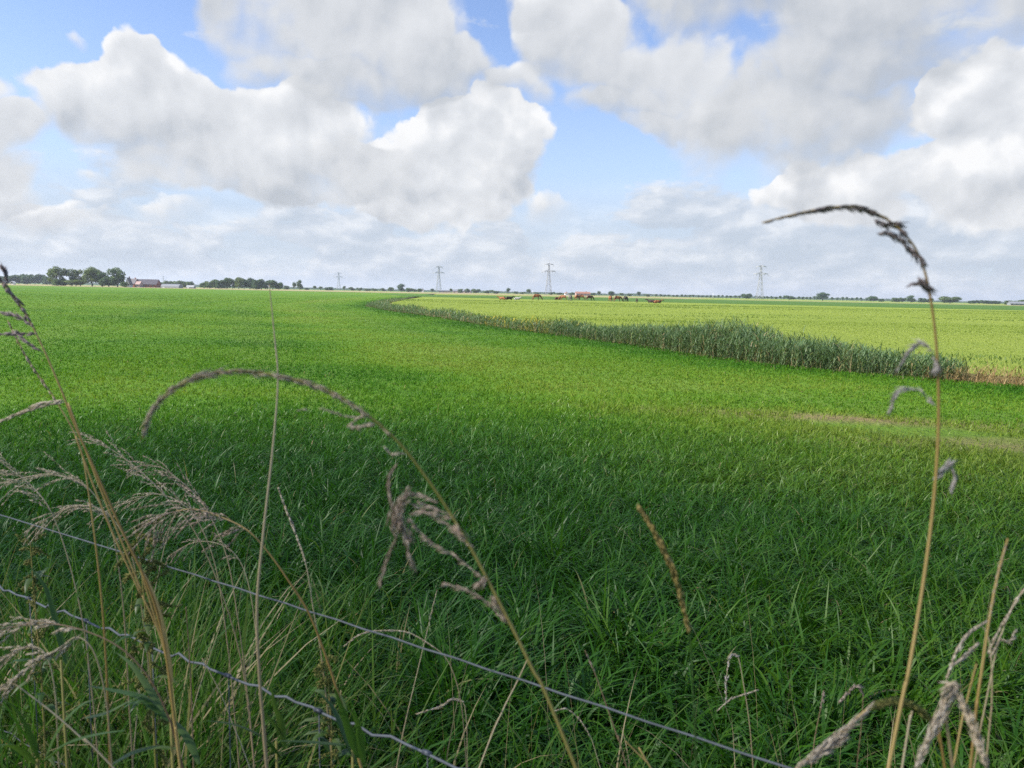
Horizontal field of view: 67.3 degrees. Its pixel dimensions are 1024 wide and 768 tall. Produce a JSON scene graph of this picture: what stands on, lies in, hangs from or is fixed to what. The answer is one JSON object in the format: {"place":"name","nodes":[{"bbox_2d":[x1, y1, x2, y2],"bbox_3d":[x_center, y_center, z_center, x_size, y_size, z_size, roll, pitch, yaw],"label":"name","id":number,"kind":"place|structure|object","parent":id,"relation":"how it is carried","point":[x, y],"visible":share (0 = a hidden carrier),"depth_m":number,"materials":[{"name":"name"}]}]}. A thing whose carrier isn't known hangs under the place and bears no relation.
{"place":"outdoors","nodes":[
{"label":"outdoors","id":0,"kind":"place"},
{"bbox_2d":[0,643,59,767],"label":"reed grass","id":1,"kind":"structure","parent":0,"point":[12,654],"depth_m":1.00,"materials":[{"name":"plant"}]},
{"bbox_2d":[7,320,110,767],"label":"tall grass","id":2,"kind":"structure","parent":0,"point":[54,398],"depth_m":1.05,"materials":[{"name":"plant"}]},
{"bbox_2d":[0,451,133,767],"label":"reed grass","id":3,"kind":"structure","parent":0,"point":[53,473],"depth_m":1.35,"materials":[{"name":"plant"}]},
{"bbox_2d":[23,500,153,740],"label":"reed grass","id":4,"kind":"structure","parent":0,"point":[57,516],"depth_m":1.30,"materials":[{"name":"plant"}]},
{"bbox_2d":[0,261,181,767],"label":"tall grass","id":5,"kind":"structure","parent":0,"point":[161,631],"depth_m":0.95,"materials":[{"name":"plant"}]},
{"bbox_2d":[138,279,161,287],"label":"barn","id":6,"kind":"structure","parent":0,"point":[153,283],"depth_m":602.73,"materials":[{"name":"red brick"}]},
{"bbox_2d":[68,431,253,766],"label":"reed grass","id":7,"kind":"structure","parent":0,"point":[131,464],"depth_m":1.45,"materials":[{"name":"plant"}]},
{"bbox_2d":[86,478,239,767],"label":"reed grass","id":8,"kind":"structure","parent":0,"point":[147,495],"depth_m":1.50,"materials":[{"name":"plant"}]},
{"bbox_2d":[161,284,182,287],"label":"shed","id":9,"kind":"structure","parent":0,"point":[171,285],"depth_m":582.38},
{"bbox_2d":[126,455,254,767],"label":"reed grass","id":10,"kind":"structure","parent":0,"point":[172,475],"depth_m":1.40,"materials":[{"name":"plant"}]},
{"bbox_2d":[166,532,261,725],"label":"reed grass","id":11,"kind":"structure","parent":0,"point":[200,540],"depth_m":1.45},
{"bbox_2d":[113,472,362,767],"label":"reed grass","id":12,"kind":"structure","parent":0,"point":[204,513],"depth_m":1.15,"materials":[{"name":"plant"}]},
{"bbox_2d":[255,284,278,767],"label":"tall grass","id":13,"kind":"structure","parent":0,"point":[264,737],"depth_m":0.90,"materials":[{"name":"plant"}]},
{"bbox_2d":[277,487,332,762],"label":"spiked grass","id":14,"kind":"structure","parent":0,"point":[292,524],"depth_m":1.20,"materials":[{"name":"plant"}]},
{"bbox_2d":[0,283,706,298],"bbox_3d":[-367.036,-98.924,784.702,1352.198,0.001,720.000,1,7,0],"label":"grain field","id":15,"kind":"structure","parent":0,"point":[351,291],"depth_m":653.95,"materials":[{"name":"plant"}]},
{"bbox_2d":[46,266,66,285],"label":"tree","id":16,"kind":"object","parent":15,"relation":"on","point":[54,271],"visible":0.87,"depth_m":553.67,"materials":[{"name":"green plant"}]},
{"bbox_2d":[51,279,67,285],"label":"bush","id":17,"kind":"object","parent":15,"relation":"on","point":[60,283],"visible":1,"depth_m":550.57,"materials":[{"name":"green plant"}]},
{"bbox_2d":[73,269,82,285],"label":"tree","id":18,"kind":"object","parent":15,"relation":"on","point":[78,277],"visible":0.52,"depth_m":564.78,"materials":[{"name":"green plant"}]},
{"bbox_2d":[120,282,127,286],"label":"bush","id":19,"kind":"object","parent":15,"relation":"on","point":[124,284],"visible":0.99,"depth_m":547.52,"materials":[{"name":"green plant"}]},
{"bbox_2d":[126,276,132,286],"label":"farmhouse","id":20,"kind":"object","parent":15,"relation":"on","point":[129,282],"visible":0.68,"depth_m":568.44,"materials":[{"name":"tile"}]},
{"bbox_2d":[131,278,137,286],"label":"dwelling","id":21,"kind":"structure","parent":15,"relation":"on","point":[134,281],"depth_m":593.32,"materials":[{"name":"grey brick"}]},
{"bbox_2d":[135,281,142,286],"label":"annex","id":22,"kind":"object","parent":15,"relation":"on","point":[138,283],"visible":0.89,"depth_m":590.46,"materials":[{"name":"brick"}]},
{"bbox_2d":[234,277,243,288],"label":"tree","id":23,"kind":"object","parent":15,"relation":"on","point":[239,281],"visible":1,"depth_m":683.90,"materials":[{"name":"green plant"}]},
{"bbox_2d":[259,279,264,288],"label":"tree","id":24,"kind":"object","parent":15,"relation":"on","point":[262,283],"visible":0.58,"depth_m":697.56,"materials":[{"name":"green plant"}]},
{"bbox_2d":[268,280,277,288],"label":"tree","id":25,"kind":"object","parent":15,"relation":"on","point":[273,283],"visible":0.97,"depth_m":683.31,"materials":[{"name":"green plant"}]},
{"bbox_2d":[542,262,554,294],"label":"pylon","id":26,"kind":"object","parent":15,"relation":"on","point":[549,271],"visible":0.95,"depth_m":999.12,"materials":[{"name":"metal"}]},
{"bbox_2d":[453,289,471,292],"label":"barn","id":27,"kind":"structure","parent":0,"point":[455,290],"depth_m":1145.63,"materials":[{"name":"brick"}]},
{"bbox_2d":[0,283,1023,767],"bbox_3d":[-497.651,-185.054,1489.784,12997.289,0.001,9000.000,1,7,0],"label":"meadow","id":28,"kind":"structure","parent":0,"point":[966,437],"depth_m":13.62,"materials":[{"name":"plant"}]},
{"bbox_2d":[0,276,10,283],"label":"bush","id":29,"kind":"object","parent":28,"relation":"on","point":[3,279],"visible":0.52,"depth_m":891.62,"materials":[{"name":"green plant"}]},
{"bbox_2d":[8,275,18,283],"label":"bush","id":30,"kind":"object","parent":28,"relation":"on","point":[14,278],"visible":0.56,"depth_m":903.82,"materials":[{"name":"green plant"}]},
{"bbox_2d":[17,274,26,283],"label":"bush","id":31,"kind":"object","parent":28,"relation":"on","point":[19,277],"visible":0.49,"depth_m":916.29,"materials":[{"name":"green plant"}]},
{"bbox_2d":[20,275,33,283],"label":"bush","id":32,"kind":"object","parent":28,"relation":"on","point":[26,279],"visible":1,"depth_m":889.17,"materials":[{"name":"green plant"}]},
{"bbox_2d":[30,274,41,283],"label":"bush","id":33,"kind":"object","parent":28,"relation":"on","point":[37,278],"visible":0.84,"depth_m":903.90,"materials":[{"name":"green plant"}]},
{"bbox_2d":[9,533,70,767],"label":"weed","id":34,"kind":"object","parent":28,"relation":"on","point":[50,704],"visible":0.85,"depth_m":1.45,"materials":[{"name":"plant"}]},
{"bbox_2d":[42,276,53,284],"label":"bush","id":35,"kind":"object","parent":28,"relation":"on","point":[44,280],"visible":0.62,"depth_m":890.01,"materials":[{"name":"green plant"}]},
{"bbox_2d":[0,452,99,767],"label":"reed grass","id":36,"kind":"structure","parent":28,"relation":"on","point":[27,487],"depth_m":1.30,"materials":[{"name":"plant"}]},
{"bbox_2d":[0,634,112,767],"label":"reed grass","id":37,"kind":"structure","parent":28,"relation":"on","point":[9,687],"depth_m":0.95,"materials":[{"name":"plant"}]},
{"bbox_2d":[7,679,114,767],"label":"dry stalk","id":38,"kind":"object","parent":28,"relation":"on","point":[86,741],"visible":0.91,"depth_m":0.95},
{"bbox_2d":[0,699,124,767],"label":"reed shoot","id":39,"kind":"object","parent":28,"relation":"on","point":[25,753],"visible":1,"depth_m":0.94,"materials":[{"name":"plant"}]},
{"bbox_2d":[29,561,105,767],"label":"reed shoot","id":40,"kind":"object","parent":28,"relation":"on","point":[59,634],"visible":0.92,"depth_m":1.20,"materials":[{"name":"plant"}]},
{"bbox_2d":[64,268,78,279],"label":"tree","id":41,"kind":"object","parent":28,"relation":"on","point":[70,274],"visible":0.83,"depth_m":559.12,"materials":[{"name":"green plant"}]},
{"bbox_2d":[64,279,83,285],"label":"bush","id":42,"kind":"object","parent":28,"relation":"on","point":[71,282],"visible":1,"depth_m":551.88,"materials":[{"name":"green plant"}]},
{"bbox_2d":[81,266,100,285],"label":"tree","id":43,"kind":"object","parent":28,"relation":"on","point":[89,273],"visible":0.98,"depth_m":553.67,"materials":[{"name":"green plant"}]},
{"bbox_2d":[0,616,183,767],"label":"reed grass","id":44,"kind":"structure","parent":28,"relation":"on","point":[42,623],"depth_m":0.95,"materials":[{"name":"plant"}]},
{"bbox_2d":[93,271,108,286],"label":"tree","id":45,"kind":"object","parent":28,"relation":"on","point":[100,275],"visible":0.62,"depth_m":554.74,"materials":[{"name":"green plant"}]},
{"bbox_2d":[99,276,117,286],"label":"bush","id":46,"kind":"object","parent":28,"relation":"on","point":[105,281],"visible":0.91,"depth_m":549.10,"materials":[{"name":"green plant"}]},
{"bbox_2d":[106,267,125,286],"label":"tree","id":47,"kind":"object","parent":28,"relation":"on","point":[118,276],"visible":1,"depth_m":550.86,"materials":[{"name":"green plant"}]},
{"bbox_2d":[85,653,200,767],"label":"reed shoot","id":48,"kind":"object","parent":28,"relation":"on","point":[153,703],"visible":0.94,"depth_m":0.99,"materials":[{"name":"plant"}]},
{"bbox_2d":[113,518,182,767],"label":"weed","id":49,"kind":"object","parent":28,"relation":"on","point":[147,645],"visible":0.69,"depth_m":1.25,"materials":[{"name":"plant"}]},
{"bbox_2d":[133,493,185,761],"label":"tall grass","id":50,"kind":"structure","parent":28,"relation":"on","point":[146,632],"depth_m":1.60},
{"bbox_2d":[171,280,182,283],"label":"bush","id":51,"kind":"object","parent":28,"relation":"on","point":[178,282],"visible":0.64,"depth_m":851.85,"materials":[{"name":"green plant"}]},
{"bbox_2d":[185,607,193,767],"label":"tall grass","id":52,"kind":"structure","parent":28,"relation":"on","point":[190,680],"depth_m":1.30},
{"bbox_2d":[181,616,223,757],"bbox_3d":[-0.629,0.914,1.472,0.167,0.954,0.006,-2,7,-26],"label":"dry stalk","id":53,"kind":"object","parent":28,"relation":"on","point":[201,681],"visible":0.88,"depth_m":1.45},
{"bbox_2d":[204,281,215,287],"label":"bush","id":54,"kind":"object","parent":28,"relation":"on","point":[211,283],"visible":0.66,"depth_m":697.91,"materials":[{"name":"green plant"}]},
{"bbox_2d":[215,280,226,288],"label":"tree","id":55,"kind":"object","parent":28,"relation":"on","point":[219,284],"visible":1,"depth_m":684.10,"materials":[{"name":"green plant"}]},
{"bbox_2d":[202,658,249,767],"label":"dry stalk","id":56,"kind":"object","parent":28,"relation":"on","point":[228,713],"visible":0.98,"depth_m":1.30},
{"bbox_2d":[223,277,231,287],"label":"tree","id":57,"kind":"object","parent":28,"relation":"on","point":[228,283],"visible":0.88,"depth_m":697.84,"materials":[{"name":"green plant"}]},
{"bbox_2d":[239,278,249,287],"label":"bush","id":58,"kind":"object","parent":28,"relation":"on","point":[245,283],"visible":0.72,"depth_m":698.09,"materials":[{"name":"green plant"}]},
{"bbox_2d":[211,685,285,767],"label":"reed shoot","id":59,"kind":"object","parent":28,"relation":"on","point":[280,728],"visible":0.91,"depth_m":1.08,"materials":[{"name":"plant"}]},
{"bbox_2d":[247,278,253,288],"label":"tree","id":60,"kind":"object","parent":28,"relation":"on","point":[250,280],"visible":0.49,"depth_m":711.34,"materials":[{"name":"green plant"}]},
{"bbox_2d":[251,280,260,288],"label":"bush","id":61,"kind":"object","parent":28,"relation":"on","point":[256,284],"visible":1,"depth_m":683.84,"materials":[{"name":"green plant"}]},
{"bbox_2d":[264,280,270,289],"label":"bush","id":62,"kind":"object","parent":28,"relation":"on","point":[266,284],"visible":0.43,"depth_m":711.11,"materials":[{"name":"green plant"}]},
{"bbox_2d":[296,280,303,288],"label":"tree","id":63,"kind":"object","parent":28,"relation":"on","point":[300,285],"visible":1,"depth_m":985.52,"materials":[{"name":"green plant"}]},
{"bbox_2d":[275,686,365,767],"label":"reed shoot","id":64,"kind":"object","parent":28,"relation":"on","point":[354,744],"visible":1,"depth_m":0.97,"materials":[{"name":"plant"}]},
{"bbox_2d":[297,646,350,767],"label":"weed","id":65,"kind":"object","parent":28,"relation":"on","point":[331,697],"visible":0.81,"depth_m":1.20,"materials":[{"name":"plant"}]},
{"bbox_2d":[141,365,577,767],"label":"arching reed","id":66,"kind":"object","parent":28,"relation":"on","point":[396,516],"visible":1,"depth_m":0.60,"materials":[{"name":"plant"}]},
{"bbox_2d":[0,514,790,767],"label":"wire fence","id":67,"kind":"object","parent":28,"relation":"on","point":[427,753],"visible":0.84,"depth_m":1.18,"materials":[{"name":"metal"}]},
{"bbox_2d":[397,284,405,291],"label":"tree","id":68,"kind":"object","parent":28,"relation":"on","point":[400,287],"visible":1,"depth_m":1002.21,"materials":[{"name":"green plant"}]},
{"bbox_2d":[343,630,466,767],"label":"nodding grass","id":69,"kind":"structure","parent":28,"relation":"on","point":[423,640],"depth_m":1.30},
{"bbox_2d":[396,591,436,767],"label":"dry stalk","id":70,"kind":"object","parent":28,"relation":"on","point":[416,676],"visible":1,"depth_m":1.35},
{"bbox_2d":[433,266,442,291],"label":"pylon","id":71,"kind":"object","parent":28,"relation":"on","point":[439,277],"visible":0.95,"depth_m":1287.53,"materials":[{"name":"metal"}]},
{"bbox_2d":[416,697,467,767],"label":"nodding grass","id":72,"kind":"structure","parent":28,"relation":"on","point":[450,700],"depth_m":1.35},
{"bbox_2d":[439,290,450,292],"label":"barn","id":73,"kind":"structure","parent":28,"relation":"on","point":[444,291],"depth_m":1166.07,"materials":[{"name":"brick"}]},
{"bbox_2d":[479,660,526,767],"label":"dry stalk","id":74,"kind":"object","parent":28,"relation":"on","point":[500,716],"visible":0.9,"depth_m":1.10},
{"bbox_2d":[0,500,1023,767],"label":"verge grass","id":75,"kind":"structure","parent":28,"relation":"on","point":[206,728],"depth_m":2.10,"materials":[{"name":"plant"}]},
{"bbox_2d":[555,708,600,767],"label":"nodding grass","id":76,"kind":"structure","parent":28,"relation":"on","point":[583,725],"depth_m":1.30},
{"bbox_2d":[585,650,626,767],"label":"dry stalk","id":77,"kind":"object","parent":28,"relation":"on","point":[618,739],"visible":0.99,"depth_m":1.00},
{"bbox_2d":[625,741,650,767],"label":"dry stalk","id":78,"kind":"object","parent":28,"relation":"on","point":[645,760],"visible":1,"depth_m":0.95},
{"bbox_2d":[717,653,758,767],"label":"dead flower","id":79,"kind":"object","parent":28,"relation":"on","point":[728,663],"visible":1,"depth_m":1.25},
{"bbox_2d":[811,691,824,767],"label":"dry stalk","id":80,"kind":"object","parent":28,"relation":"on","point":[823,695],"visible":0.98,"depth_m":1.10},
{"bbox_2d":[762,204,958,767],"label":"arching reed","id":81,"kind":"object","parent":28,"relation":"on","point":[928,289],"visible":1,"depth_m":0.55,"materials":[{"name":"plant"}]},
{"bbox_2d":[795,696,945,767],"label":"cocksfoot","id":82,"kind":"object","parent":28,"relation":"on","point":[828,746],"visible":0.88,"depth_m":0.62,"materials":[{"name":"plant"}]},
{"bbox_2d":[915,681,988,767],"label":"cocksfoot","id":83,"kind":"object","parent":28,"relation":"on","point":[950,693],"visible":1,"depth_m":0.55,"materials":[{"name":"plant"}]},
{"bbox_2d":[0,0,1023,301],"label":"sky","id":84,"kind":"structure","parent":0,"point":[621,146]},
{"bbox_2d":[575,291,590,295],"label":"house","id":85,"kind":"structure","parent":0,"point":[586,293],"depth_m":939.49,"materials":[{"name":"brick"}]},
{"bbox_2d":[637,504,696,767],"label":"spiked grass","id":86,"kind":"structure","parent":0,"point":[664,552],"depth_m":0.62,"materials":[{"name":"plant"}]},
{"bbox_2d":[366,294,1023,385],"bbox_3d":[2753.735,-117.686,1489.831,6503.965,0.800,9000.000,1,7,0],"label":"ditch","id":87,"kind":"object","parent":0,"point":[1013,381],"visible":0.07,"depth_m":16.64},
{"bbox_2d":[478,314,585,334],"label":"yellow weeds","id":88,"kind":"object","parent":87,"relation":"on","point":[525,320],"visible":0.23,"depth_m":33.58,"materials":[{"name":"plant"}]},
{"bbox_2d":[366,297,979,382],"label":"reeds","id":89,"kind":"object","parent":87,"relation":"on","point":[741,343],"visible":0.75,"depth_m":19.90,"materials":[{"name":"green plant"}]},
{"bbox_2d":[922,360,1023,385],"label":"sedge","id":90,"kind":"object","parent":87,"relation":"on","point":[979,375],"visible":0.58,"depth_m":15.40,"materials":[{"name":"plant"}]},
{"bbox_2d":[387,294,1023,309],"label":"grassland","id":91,"kind":"structure","parent":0,"point":[948,306],"depth_m":264.31,"materials":[{"name":"green plant"}]},
{"bbox_2d":[391,292,1023,376],"bbox_3d":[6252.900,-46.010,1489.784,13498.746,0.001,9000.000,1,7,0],"label":"pasture","id":92,"kind":"structure","parent":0,"point":[840,316],"depth_m":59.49,"materials":[{"name":"plant"}]},
{"bbox_2d":[28,281,1005,303],"bbox_3d":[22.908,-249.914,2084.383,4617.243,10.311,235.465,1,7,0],"label":"wood","id":93,"kind":"object","parent":92,"relation":"on","point":[634,294],"visible":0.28,"depth_m":2063.85,"materials":[{"name":"green plant"}]},
{"bbox_2d":[613,296,622,301],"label":"cow","id":94,"kind":"object","parent":92,"relation":"on","point":[617,297],"visible":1,"depth_m":176.64},
{"bbox_2d":[741,293,752,298],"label":"bush","id":95,"kind":"object","parent":92,"relation":"on","point":[749,296],"visible":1,"depth_m":983.38,"materials":[{"name":"green plant"}]},
{"bbox_2d":[753,264,766,298],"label":"pylon","id":96,"kind":"object","parent":92,"relation":"on","point":[760,272],"visible":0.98,"depth_m":895.42,"materials":[{"name":"metal"}]},
{"bbox_2d":[783,295,795,299],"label":"bush","id":97,"kind":"object","parent":92,"relation":"on","point":[790,297],"visible":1,"depth_m":1002.05,"materials":[{"name":"green plant"}]},
{"bbox_2d":[815,292,829,300],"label":"tree","id":98,"kind":"object","parent":92,"relation":"on","point":[823,295],"visible":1,"depth_m":1018.30,"materials":[{"name":"green plant"}]},
{"bbox_2d":[867,296,877,300],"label":"bush","id":99,"kind":"object","parent":92,"relation":"on","point":[872,298],"visible":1,"depth_m":952.79,"materials":[{"name":"green plant"}]},
{"bbox_2d":[890,298,900,301],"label":"bush","id":100,"kind":"object","parent":92,"relation":"on","point":[896,299],"visible":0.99,"depth_m":984.72,"materials":[{"name":"green plant"}]},
{"bbox_2d":[905,295,915,301],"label":"tree","id":101,"kind":"object","parent":92,"relation":"on","point":[910,298],"visible":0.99,"depth_m":968.63,"materials":[{"name":"green plant"}]},
{"bbox_2d":[918,298,926,302],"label":"bush","id":102,"kind":"object","parent":92,"relation":"on","point":[922,300],"visible":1,"depth_m":990.87,"materials":[{"name":"green plant"}]},
{"bbox_2d":[938,296,961,302],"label":"bush","id":103,"kind":"object","parent":92,"relation":"on","point":[949,299],"visible":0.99,"depth_m":811.01,"materials":[{"name":"green plant"}]},
{"bbox_2d":[983,300,992,303],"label":"bush","id":104,"kind":"object","parent":92,"relation":"on","point":[987,302],"visible":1,"depth_m":990.13,"materials":[{"name":"green plant"}]},
{"bbox_2d":[1006,301,1023,304],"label":"outbuilding","id":105,"kind":"structure","parent":92,"relation":"on","point":[1013,303],"depth_m":653.87,"materials":[{"name":"white"}]},
{"bbox_2d":[838,684,864,767],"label":"nodding grass","id":106,"kind":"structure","parent":0,"point":[859,686],"depth_m":1.00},
{"bbox_2d":[730,299,1023,305],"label":"stubble field","id":107,"kind":"structure","parent":0,"point":[879,302],"depth_m":569.29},
{"bbox_2d":[901,711,912,767],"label":"tall grass","id":108,"kind":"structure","parent":0,"point":[907,733],"depth_m":0.68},
{"bbox_2d":[953,664,976,766],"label":"tall grass","id":109,"kind":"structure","parent":0,"point":[959,733],"depth_m":0.65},
{"bbox_2d":[946,620,992,757],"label":"oat grass","id":110,"kind":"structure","parent":0,"point":[958,650],"depth_m":0.72,"materials":[{"name":"plant"}]},
{"bbox_2d":[969,538,1008,767],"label":"spiked grass","id":111,"kind":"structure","parent":0,"point":[985,643],"depth_m":0.60,"materials":[{"name":"plant"}]},
{"bbox_2d":[973,589,1023,767],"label":"oat grass","id":112,"kind":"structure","parent":0,"point":[1004,622],"depth_m":0.75,"materials":[{"name":"plant"}]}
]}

